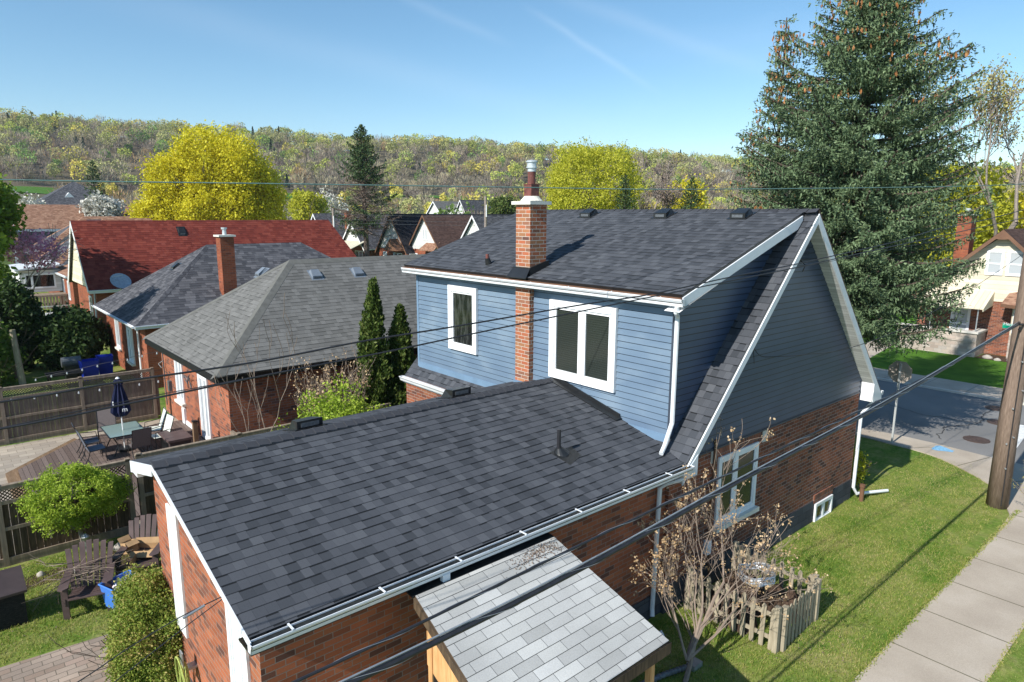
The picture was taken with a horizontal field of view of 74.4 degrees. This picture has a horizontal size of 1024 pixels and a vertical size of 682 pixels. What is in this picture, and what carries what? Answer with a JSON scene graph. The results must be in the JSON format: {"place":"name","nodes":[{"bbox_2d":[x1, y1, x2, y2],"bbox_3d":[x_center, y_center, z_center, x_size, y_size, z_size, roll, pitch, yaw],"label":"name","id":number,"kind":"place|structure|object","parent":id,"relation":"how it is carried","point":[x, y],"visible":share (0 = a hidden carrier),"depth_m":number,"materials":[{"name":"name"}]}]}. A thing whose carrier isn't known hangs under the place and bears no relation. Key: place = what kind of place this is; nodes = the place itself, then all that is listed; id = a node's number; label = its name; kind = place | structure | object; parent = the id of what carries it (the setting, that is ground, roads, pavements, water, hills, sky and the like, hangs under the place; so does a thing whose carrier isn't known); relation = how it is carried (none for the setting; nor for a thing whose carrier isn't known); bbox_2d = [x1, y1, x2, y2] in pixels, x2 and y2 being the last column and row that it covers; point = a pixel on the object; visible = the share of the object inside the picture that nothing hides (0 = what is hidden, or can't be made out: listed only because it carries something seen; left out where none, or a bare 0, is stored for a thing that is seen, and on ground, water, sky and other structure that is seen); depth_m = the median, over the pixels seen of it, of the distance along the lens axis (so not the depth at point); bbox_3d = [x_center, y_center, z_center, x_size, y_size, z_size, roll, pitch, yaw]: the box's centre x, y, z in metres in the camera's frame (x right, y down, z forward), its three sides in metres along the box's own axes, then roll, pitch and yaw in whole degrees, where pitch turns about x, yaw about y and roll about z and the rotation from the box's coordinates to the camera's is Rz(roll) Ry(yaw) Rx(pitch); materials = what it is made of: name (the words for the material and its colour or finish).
{"place":"outdoors","nodes":[
{"label":"outdoors","id":0,"kind":"place"},
{"bbox_2d":[0,634,111,681],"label":"paved path","id":1,"kind":"structure","parent":0,"point":[61,665],"depth_m":12.05,"materials":[{"name":"beige brick"}]},
{"bbox_2d":[54,264,79,308],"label":"house","id":2,"kind":"structure","parent":0,"point":[70,289],"depth_m":53.86,"materials":[{"name":"orange brick"}]},
{"bbox_2d":[25,216,129,261],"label":"house","id":3,"kind":"structure","parent":0,"point":[62,233],"depth_m":79.42,"materials":[{"name":"red brick"}]},
{"bbox_2d":[0,417,177,554],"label":"patio","id":4,"kind":"structure","parent":0,"point":[13,456],"depth_m":23.00,"materials":[{"name":"concrete"}]},
{"bbox_2d":[5,420,205,545],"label":"deck","id":5,"kind":"structure","parent":4,"relation":"on","point":[61,454],"depth_m":22.01,"materials":[{"name":"wood"}]},
{"bbox_2d":[96,408,117,440],"bbox_3d":[-14.189,2.945,23.636,0.588,1.070,0.697,-6,12,-30],"label":"patio chair","id":6,"kind":"object","parent":5,"relation":"on","point":[105,417],"visible":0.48,"depth_m":23.75,"materials":[{"name":"black metal"}]},
{"bbox_2d":[110,377,131,451],"bbox_3d":[-13.003,2.426,22.459,0.608,2.520,0.618,-9,14,-40],"label":"patio umbrella","id":7,"kind":"object","parent":5,"relation":"on","point":[119,394],"visible":0.97,"depth_m":22.26,"materials":[{"name":"blue fabric"}]},
{"bbox_2d":[100,421,144,456],"bbox_3d":[-13.038,3.299,22.706,1.100,0.711,1.560,-9,14,-40],"label":"patio table","id":8,"kind":"object","parent":5,"relation":"on","point":[113,431],"visible":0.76,"depth_m":22.60,"materials":[{"name":"green glass"}]},
{"bbox_2d":[127,427,151,459],"bbox_3d":[-12.067,3.281,21.895,0.588,1.070,0.697,-10,15,-43],"label":"patio chair","id":9,"kind":"object","parent":5,"relation":"on","point":[141,437],"visible":0.91,"depth_m":21.70,"materials":[{"name":"black metal"}]},
{"bbox_2d":[158,427,192,448],"bbox_3d":[-11.301,3.395,22.681,0.750,0.550,1.300,-9,14,-40],"label":"storage box","id":10,"kind":"object","parent":5,"relation":"on","point":[177,436],"visible":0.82,"depth_m":22.40,"materials":[{"name":"brown plastic"}]},
{"bbox_2d":[91,227,330,387],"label":"house","id":11,"kind":"structure","parent":0,"point":[137,312],"depth_m":33.63,"materials":[{"name":"grey brick"}]},
{"bbox_2d":[68,220,355,327],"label":"house","id":12,"kind":"structure","parent":0,"point":[134,251],"depth_m":48.01,"materials":[{"name":"red brick"}]},
{"bbox_2d":[4,186,491,199],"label":"hillside grass","id":13,"kind":"structure","parent":0,"point":[42,190],"depth_m":317.53,"materials":[{"name":"plant"}]},
{"bbox_2d":[143,254,424,439],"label":"house","id":14,"kind":"structure","parent":0,"point":[323,301],"depth_m":24.19,"materials":[{"name":"grey brick"}]},
{"bbox_2d":[174,360,186,406],"bbox_3d":[-12.612,1.524,25.511,0.140,1.770,1.070,-9,14,-40],"label":"window","id":15,"kind":"structure","parent":14,"relation":"in","point":[179,378],"depth_m":25.53,"materials":[{"name":"white glass"}]},
{"bbox_2d":[197,374,212,439],"bbox_3d":[-10.667,2.324,23.439,0.060,2.320,1.000,-9,14,-40],"label":"patio door","id":16,"kind":"structure","parent":14,"relation":"in","point":[204,402],"depth_m":23.45,"materials":[{"name":"white glass"}]},
{"bbox_2d":[0,128,1022,315],"bbox_3d":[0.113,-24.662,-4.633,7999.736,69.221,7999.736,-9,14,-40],"label":"ground","id":17,"kind":"structure","parent":0,"point":[133,171],"depth_m":424.23,"materials":[{"name":"green plant"}]},
{"bbox_2d":[33,182,126,205],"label":"house","id":18,"kind":"structure","parent":17,"relation":"on","point":[71,193],"depth_m":122.80,"materials":[{"name":"grey brick"}]},
{"bbox_2d":[82,160,104,203],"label":"narrow conifer","id":19,"kind":"object","parent":17,"relation":"on","point":[94,169],"visible":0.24,"depth_m":119.90,"materials":[{"name":"green plant"}]},
{"bbox_2d":[121,120,290,219],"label":"maple tree","id":20,"kind":"object","parent":17,"relation":"on","point":[222,155],"visible":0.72,"depth_m":73.29,"materials":[{"name":"yellow plant"}]},
{"bbox_2d":[285,186,333,219],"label":"yellow tree","id":21,"kind":"object","parent":17,"relation":"on","point":[310,202],"visible":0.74,"depth_m":111.97,"materials":[{"name":"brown plant"}]},
{"bbox_2d":[409,215,471,253],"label":"house","id":22,"kind":"structure","parent":17,"relation":"on","point":[429,237],"depth_m":90.33,"materials":[{"name":"red brick"}]},
{"bbox_2d":[375,214,511,255],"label":"house","id":23,"kind":"structure","parent":17,"relation":"on","point":[401,233],"depth_m":94.19,"materials":[{"name":"grey brick"}]},
{"bbox_2d":[461,215,510,237],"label":"house","id":24,"kind":"structure","parent":17,"relation":"on","point":[475,223],"depth_m":82.31,"materials":[{"name":"white"}]},
{"bbox_2d":[487,193,518,213],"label":"round evergreen","id":25,"kind":"object","parent":17,"relation":"on","point":[498,205],"visible":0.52,"depth_m":109.25,"materials":[{"name":"green plant"}]},
{"bbox_2d":[0,106,1023,204],"bbox_3d":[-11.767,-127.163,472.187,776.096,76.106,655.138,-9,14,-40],"label":"hillside wood","id":26,"kind":"object","parent":17,"relation":"on","point":[710,168],"visible":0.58,"depth_m":454.92,"materials":[{"name":"green plant"}]},
{"bbox_2d":[2,182,1022,254],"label":"valley wood","id":27,"kind":"object","parent":17,"relation":"on","point":[421,197],"visible":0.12,"depth_m":253.17,"materials":[{"name":"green plant"}]},
{"bbox_2d":[627,149,685,208],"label":"bare tree","id":28,"kind":"object","parent":17,"relation":"on","point":[666,197],"visible":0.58,"depth_m":86.64,"materials":[{"name":"grey plant"}]},
{"bbox_2d":[659,173,712,208],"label":"yellow tree","id":29,"kind":"object","parent":17,"relation":"on","point":[703,198],"visible":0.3,"depth_m":98.05,"materials":[{"name":"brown plant"}]},
{"bbox_2d":[678,176,700,208],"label":"conifer","id":30,"kind":"object","parent":17,"relation":"on","point":[691,195],"visible":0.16,"depth_m":75.58,"materials":[{"name":"green plant"}]},
{"bbox_2d":[864,155,1023,275],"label":"yellow tree","id":31,"kind":"object","parent":17,"relation":"on","point":[998,211],"visible":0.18,"depth_m":55.03,"materials":[{"name":"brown plant"}]},
{"bbox_2d":[876,377,1023,404],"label":"kerb","id":32,"kind":"structure","parent":17,"relation":"on","point":[952,391],"depth_m":31.18,"materials":[{"name":"concrete"}]},
{"bbox_2d":[903,53,1023,235],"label":"budding tree","id":33,"kind":"object","parent":17,"relation":"on","point":[991,82],"visible":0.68,"depth_m":51.61,"materials":[{"name":"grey plant"}]},
{"bbox_2d":[988,630,1023,681],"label":"verge grass","id":34,"kind":"structure","parent":17,"relation":"on","point":[1015,657],"depth_m":12.16,"materials":[{"name":"plant"}]},
{"bbox_2d":[0,266,1023,681],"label":"lawn","id":35,"kind":"structure","parent":0,"point":[886,460],"depth_m":15.37,"materials":[{"name":"plant"}]},
{"bbox_2d":[0,232,18,290],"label":"green tree","id":36,"kind":"object","parent":35,"relation":"on","point":[3,239],"visible":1,"depth_m":28.95,"materials":[{"name":"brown plant"}]},
{"bbox_2d":[0,565,27,631],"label":"storage bench","id":37,"kind":"object","parent":35,"relation":"on","point":[13,590],"visible":1,"depth_m":13.22,"materials":[{"name":"black plastic"}]},
{"bbox_2d":[0,320,34,386],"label":"dark hedge","id":38,"kind":"object","parent":35,"relation":"on","point":[7,360],"visible":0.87,"depth_m":31.58,"materials":[{"name":"green plant"}]},
{"bbox_2d":[9,329,26,384],"bbox_3d":[-23.194,0.761,31.676,0.502,2.624,0.285,5,11,22],"label":"utility pole","id":39,"kind":"object","parent":35,"relation":"on","point":[18,363],"visible":0.97,"depth_m":31.60,"materials":[{"name":"wood"}]},
{"bbox_2d":[0,149,36,263],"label":"green tree","id":40,"kind":"object","parent":35,"relation":"on","point":[10,211],"visible":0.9,"depth_m":39.64,"materials":[{"name":"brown plant"}]},
{"bbox_2d":[9,260,68,315],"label":"porch","id":41,"kind":"object","parent":35,"relation":"on","point":[51,281],"visible":0.5,"depth_m":54.81,"materials":[{"name":"white"}]},
{"bbox_2d":[24,273,56,288],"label":"window","id":42,"kind":"structure","parent":41,"relation":"in","point":[45,280],"depth_m":54.92,"materials":[{"name":"white glass"}]},
{"bbox_2d":[3,224,84,297],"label":"redbud tree","id":43,"kind":"object","parent":35,"relation":"on","point":[24,240],"visible":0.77,"depth_m":41.22,"materials":[{"name":"purple plant"}]},
{"bbox_2d":[0,268,93,373],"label":"dark cedar bush","id":44,"kind":"object","parent":35,"relation":"on","point":[21,305],"visible":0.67,"depth_m":33.79,"materials":[{"name":"green plant"}]},
{"bbox_2d":[0,457,135,567],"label":"fence","id":45,"kind":"object","parent":35,"relation":"on","point":[8,551],"visible":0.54,"depth_m":15.93,"materials":[{"name":"wood"}]},
{"bbox_2d":[31,297,110,370],"bbox_3d":[-23.175,-0.147,35.775,3.799,4.304,4.205,6,12,27],"label":"dark hedge","id":46,"kind":"object","parent":35,"relation":"on","point":[65,327],"visible":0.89,"depth_m":34.68,"materials":[{"name":"green plant"}]},
{"bbox_2d":[11,460,136,549],"bbox_3d":[-10.248,3.890,15.919,2.052,2.411,2.346,0,11,-3],"label":"round lime shrub","id":47,"kind":"object","parent":35,"relation":"on","point":[66,515],"visible":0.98,"depth_m":15.48,"materials":[{"name":"green plant"}]},
{"bbox_2d":[0,367,160,445],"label":"fence","id":48,"kind":"object","parent":35,"relation":"on","point":[138,412],"visible":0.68,"depth_m":24.66,"materials":[{"name":"wood"}]},
{"bbox_2d":[10,204,152,263],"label":"house","id":49,"kind":"structure","parent":35,"relation":"on","point":[42,216],"depth_m":88.65,"materials":[{"name":"beige"}]},
{"bbox_2d":[57,539,115,620],"bbox_3d":[-8.752,4.873,13.970,0.943,1.184,1.311,-5,12,-25],"label":"adirondack chair","id":50,"kind":"object","parent":35,"relation":"on","point":[91,589],"visible":0.84,"depth_m":14.07,"materials":[{"name":"brown wood"}]},
{"bbox_2d":[21,550,130,610],"bbox_3d":[-8.877,4.816,13.943,2.161,1.380,1.662,-9,14,-40],"label":"branch pile","id":51,"kind":"object","parent":50,"relation":"on","point":[86,572],"visible":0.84,"depth_m":13.86,"materials":[{"name":"beige plant"}]},
{"bbox_2d":[77,358,98,380],"bbox_3d":[-20.542,1.391,32.803,0.647,0.967,0.800,10,14,42],"label":"recycling bin","id":52,"kind":"object","parent":35,"relation":"on","point":[90,370],"visible":0.89,"depth_m":32.61,"materials":[{"name":"blue plastic"}]},
{"bbox_2d":[75,184,132,217],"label":"white blossom tree","id":53,"kind":"object","parent":35,"relation":"on","point":[96,204],"visible":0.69,"depth_m":91.22,"materials":[{"name":"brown plant"}]},
{"bbox_2d":[48,560,183,681],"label":"boxwood bush","id":54,"kind":"object","parent":35,"relation":"on","point":[143,603],"visible":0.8,"depth_m":11.09,"materials":[{"name":"green plant"}]},
{"bbox_2d":[112,514,161,574],"bbox_3d":[-8.262,4.651,15.161,0.943,1.184,1.311,-2,11,-11],"label":"adirondack chair","id":55,"kind":"object","parent":35,"relation":"on","point":[133,527],"visible":0.56,"depth_m":15.33,"materials":[{"name":"brown wood"}]},
{"bbox_2d":[129,537,160,557],"bbox_3d":[-8.204,4.659,15.169,0.600,0.276,0.460,-1,19,-6],"label":"cardboard box","id":56,"kind":"object","parent":55,"relation":"on","point":[149,542],"visible":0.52,"depth_m":15.31,"materials":[{"name":"cardboard"}]},
{"bbox_2d":[134,403,390,528],"bbox_3d":[-6.704,3.402,19.530,7.433,2.040,0.120,-9,14,-40],"label":"fence","id":57,"kind":"object","parent":35,"relation":"on","point":[146,494],"visible":0.14,"depth_m":17.40,"materials":[{"name":"wood"}]},
{"bbox_2d":[130,160,888,681],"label":"house","id":58,"kind":"structure","parent":35,"relation":"on","point":[302,546],"depth_m":13.48,"materials":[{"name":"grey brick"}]},
{"bbox_2d":[165,503,188,638],"bbox_3d":[-5.369,3.682,10.818,0.035,2.120,0.560,-9,14,-40],"label":"window","id":59,"kind":"structure","parent":58,"relation":"in","point":[172,521],"depth_m":10.81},
{"bbox_2d":[175,650,197,681],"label":"garden hose","id":60,"kind":"object","parent":58,"relation":"hanging from","point":[184,668],"visible":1,"depth_m":10.49,"materials":[{"name":"rubber"}]},
{"bbox_2d":[225,605,250,681],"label":"patio door","id":61,"kind":"structure","parent":58,"relation":"in","point":[239,663],"depth_m":8.82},
{"bbox_2d":[447,285,477,354],"bbox_3d":[-1.337,-0.590,18.245,0.070,1.770,1.260,-9,14,-40],"label":"window","id":62,"kind":"structure","parent":58,"relation":"in","point":[462,301],"depth_m":18.24,"materials":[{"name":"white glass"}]},
{"bbox_2d":[548,299,617,392],"bbox_3d":[1.538,0.070,14.994,0.070,1.820,2.000,-9,14,-40],"label":"window","id":63,"kind":"structure","parent":58,"relation":"in","point":[582,345],"depth_m":14.93,"materials":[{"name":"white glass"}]},
{"bbox_2d":[713,441,758,532],"bbox_3d":[5.026,3.206,14.959,1.740,1.660,0.130,-9,14,-40],"label":"window","id":64,"kind":"structure","parent":58,"relation":"in","point":[748,490],"depth_m":15.00,"materials":[{"name":"white glass"}]},
{"bbox_2d":[813,494,832,521],"bbox_3d":[8.398,4.528,18.215,1.000,0.550,0.050,-9,14,-40],"label":"window","id":65,"kind":"structure","parent":58,"relation":"in","point":[823,507],"depth_m":18.18,"materials":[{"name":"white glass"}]},
{"bbox_2d":[406,533,671,681],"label":"lean to shelter","id":66,"kind":"object","parent":35,"relation":"on","point":[587,625],"visible":0.93,"depth_m":8.95,"materials":[{"name":"silver wood"}]},
{"bbox_2d":[641,657,702,681],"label":"drain hose","id":67,"kind":"object","parent":35,"relation":"on","point":[697,663],"visible":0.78,"depth_m":11.94,"materials":[{"name":"plastic"}]},
{"bbox_2d":[628,416,832,681],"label":"budding magnolia","id":68,"kind":"object","parent":35,"relation":"on","point":[692,652],"visible":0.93,"depth_m":12.35,"materials":[{"name":"beige plant"}]},
{"bbox_2d":[684,565,781,653],"bbox_3d":[4.268,5.209,13.188,0.101,0.930,2.001,-9,14,-41],"label":"picket fence","id":69,"kind":"object","parent":35,"relation":"on","point":[773,635],"visible":0.81,"depth_m":13.00,"materials":[{"name":"wood"}]},
{"bbox_2d":[703,570,802,633],"bbox_3d":[4.871,5.262,13.777,1.704,0.614,1.775,-9,14,-40],"label":"compost heap","id":70,"kind":"object","parent":35,"relation":"on","point":[791,595],"visible":0.38,"depth_m":13.67,"materials":[{"name":"plant"}]},
{"bbox_2d":[737,562,775,587],"bbox_3d":[4.848,4.625,13.381,0.743,0.215,0.721,0,11,-3],"label":"wire coil","id":71,"kind":"object","parent":70,"relation":"on","point":[770,578],"visible":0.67,"depth_m":13.28,"materials":[{"name":"metal"}]},
{"bbox_2d":[725,13,810,208],"bbox_3d":[9.782,-4.277,25.631,6.350,15.034,6.535,-9,14,-40],"label":"spruce tree","id":72,"kind":"object","parent":35,"relation":"on","point":[765,133],"visible":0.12,"depth_m":24.87,"materials":[{"name":"green plant"}]},
{"bbox_2d":[731,540,819,610],"bbox_3d":[5.539,5.014,14.339,0.102,0.900,1.902,-9,14,-39],"label":"picket fence","id":73,"kind":"object","parent":35,"relation":"on","point":[736,549],"visible":0.53,"depth_m":14.20,"materials":[{"name":"wood"}]},
{"bbox_2d":[779,577,821,651],"bbox_3d":[5.575,5.260,13.030,1.525,0.900,0.104,-10,14,-42],"label":"picket fence","id":74,"kind":"object","parent":35,"relation":"on","point":[787,631],"visible":0.98,"depth_m":12.96,"materials":[{"name":"wood"}]},
{"bbox_2d":[851,448,875,484],"bbox_3d":[10.201,3.775,20.427,1.500,1.285,1.465,-9,14,-40],"label":"variegated shrub","id":75,"kind":"object","parent":35,"relation":"on","point":[862,472],"visible":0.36,"depth_m":20.14,"materials":[{"name":"green plant"}]},
{"bbox_2d":[737,0,1000,359],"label":"spruce tree","id":76,"kind":"object","parent":35,"relation":"on","point":[875,77],"visible":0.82,"depth_m":21.20,"materials":[{"name":"green plant"}]},
{"bbox_2d":[985,254,1023,509],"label":"utility pole","id":77,"kind":"object","parent":35,"relation":"on","point":[1002,463],"visible":1,"depth_m":18.36,"materials":[{"name":"brown wood"}]},
{"bbox_2d":[0,179,1019,189],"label":"overhead cable","id":78,"kind":"object","parent":77,"relation":"attached to","point":[456,186],"visible":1,"depth_m":10.98,"materials":[{"name":"rubber"}]},
{"bbox_2d":[0,218,1022,429],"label":"overhead cable","id":79,"kind":"object","parent":77,"relation":"attached to","point":[62,417],"visible":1,"depth_m":7.06,"materials":[{"name":"rubber"}]},
{"bbox_2d":[0,209,1023,402],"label":"overhead cable","id":80,"kind":"object","parent":77,"relation":"attached to","point":[86,387],"visible":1,"depth_m":7.44,"materials":[{"name":"rubber"}]},
{"bbox_2d":[0,223,1023,427],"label":"power line","id":81,"kind":"object","parent":77,"relation":"attached to","point":[254,376],"visible":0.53,"depth_m":6.03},
{"bbox_2d":[291,325,1018,681],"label":"overhead cable","id":82,"kind":"object","parent":77,"relation":"attached to","point":[399,633],"visible":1,"depth_m":6.93,"materials":[{"name":"rubber"}]},
{"bbox_2d":[339,321,1020,681],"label":"overhead cable","id":83,"kind":"object","parent":77,"relation":"attached to","point":[402,658],"visible":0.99,"depth_m":7.39,"materials":[{"name":"rubber"}]},
{"bbox_2d":[0,0,1023,182],"label":"sky","id":84,"kind":"structure","parent":0,"point":[685,75],"materials":[{"name":"blue"}]},
{"bbox_2d":[856,309,1006,387],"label":"lawn","id":85,"kind":"structure","parent":0,"point":[980,371],"depth_m":36.36,"materials":[{"name":"plant"}]},
{"bbox_2d":[311,209,388,237],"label":"house","id":86,"kind":"structure","parent":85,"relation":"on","point":[321,216],"depth_m":105.89,"materials":[{"name":"stone"}]},
{"bbox_2d":[343,221,385,256],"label":"house","id":87,"kind":"structure","parent":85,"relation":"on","point":[355,245],"depth_m":100.32,"materials":[{"name":"white brick"}]},
{"bbox_2d":[328,124,401,256],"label":"tall conifer","id":88,"kind":"object","parent":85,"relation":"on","point":[361,153],"visible":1,"depth_m":90.00,"materials":[{"name":"green plant"}]},
{"bbox_2d":[541,136,655,209],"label":"lime leaf tree","id":89,"kind":"object","parent":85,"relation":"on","point":[587,160],"visible":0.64,"depth_m":69.48,"materials":[{"name":"yellow plant"}]},
{"bbox_2d":[614,174,636,209],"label":"conifer","id":90,"kind":"object","parent":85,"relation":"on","point":[624,195],"visible":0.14,"depth_m":67.29,"materials":[{"name":"green plant"}]},
{"bbox_2d":[855,426,1023,681],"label":"pavement","id":91,"kind":"structure","parent":0,"point":[973,653],"depth_m":13.73,"materials":[{"name":"concrete"}]},
{"bbox_2d":[888,361,911,442],"bbox_3d":[13.572,2.196,23.853,0.113,2.999,0.758,-9,14,-40],"label":"stop sign","id":92,"kind":"object","parent":91,"relation":"on","point":[899,372],"visible":1,"depth_m":23.70,"materials":[{"name":"metal"}]},
{"bbox_2d":[844,509,1023,681],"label":"edge grass","id":93,"kind":"structure","parent":91,"relation":"on","point":[958,572],"depth_m":13.67,"materials":[{"name":"plant"}]},
{"bbox_2d":[856,380,1023,464],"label":"road","id":94,"kind":"structure","parent":0,"point":[926,403],"depth_m":27.17,"materials":[{"name":"asphalt"}]},
{"bbox_2d":[873,367,1023,401],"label":"pavement","id":95,"kind":"structure","parent":0,"point":[990,391],"depth_m":32.05,"materials":[{"name":"concrete"}]},
{"bbox_2d":[897,208,1023,358],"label":"house","id":96,"kind":"structure","parent":0,"point":[990,310],"depth_m":38.88,"materials":[{"name":"beige brick"}]},
{"bbox_2d":[949,307,970,329],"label":"window","id":97,"kind":"structure","parent":96,"relation":"in","point":[965,325],"depth_m":40.16,"materials":[{"name":"grey glass"}]},
{"bbox_2d":[984,250,1005,275],"bbox_3d":[27.589,-4.474,38.569,0.060,1.400,0.860,-9,14,-40],"label":"window","id":98,"kind":"structure","parent":96,"relation":"in","point":[996,262],"depth_m":38.57,"materials":[{"name":"white glass"}]},
{"bbox_2d":[1005,251,1023,276],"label":"window","id":99,"kind":"structure","parent":96,"relation":"in","point":[1014,268],"depth_m":37.89,"materials":[{"name":"white glass"}]},
{"label":"side passage","id":100,"kind":"structure","parent":0,"visible":0},
{"bbox_2d":[214,293,296,431],"bbox_3d":[-7.066,1.560,18.675,3.369,6.007,1.952,7,13,32],"label":"bare sapling","id":101,"kind":"object","parent":100,"relation":"on","point":[253,375],"visible":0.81,"depth_m":19.05,"materials":[{"name":"beige plant"}]},
{"bbox_2d":[265,370,390,432],"bbox_3d":[-4.870,2.486,19.155,3.483,3.284,2.635,-9,14,-40],"label":"leafy bush","id":102,"kind":"object","parent":100,"relation":"on","point":[337,409],"visible":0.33,"depth_m":18.82,"materials":[{"name":"green plant"}]},
{"bbox_2d":[290,345,375,413],"bbox_3d":[-5.536,2.031,21.095,2.636,4.196,3.116,2,11,11],"label":"bare shrub","id":103,"kind":"object","parent":100,"relation":"on","point":[363,382],"visible":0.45,"depth_m":20.71,"materials":[{"name":"beige plant"}]},
{"bbox_2d":[353,276,401,408],"bbox_3d":[-4.576,0.824,22.540,1.795,6.042,1.888,5,12,25],"label":"columnar cedar","id":104,"kind":"object","parent":100,"relation":"on","point":[371,324],"visible":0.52,"depth_m":22.09,"materials":[{"name":"green plant"}]},
{"bbox_2d":[379,303,415,405],"bbox_3d":[-3.693,1.206,23.088,2.126,5.077,2.053,-9,14,-40],"label":"columnar cedar","id":105,"kind":"object","parent":100,"relation":"on","point":[402,361],"visible":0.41,"depth_m":22.57,"materials":[{"name":"green plant"}]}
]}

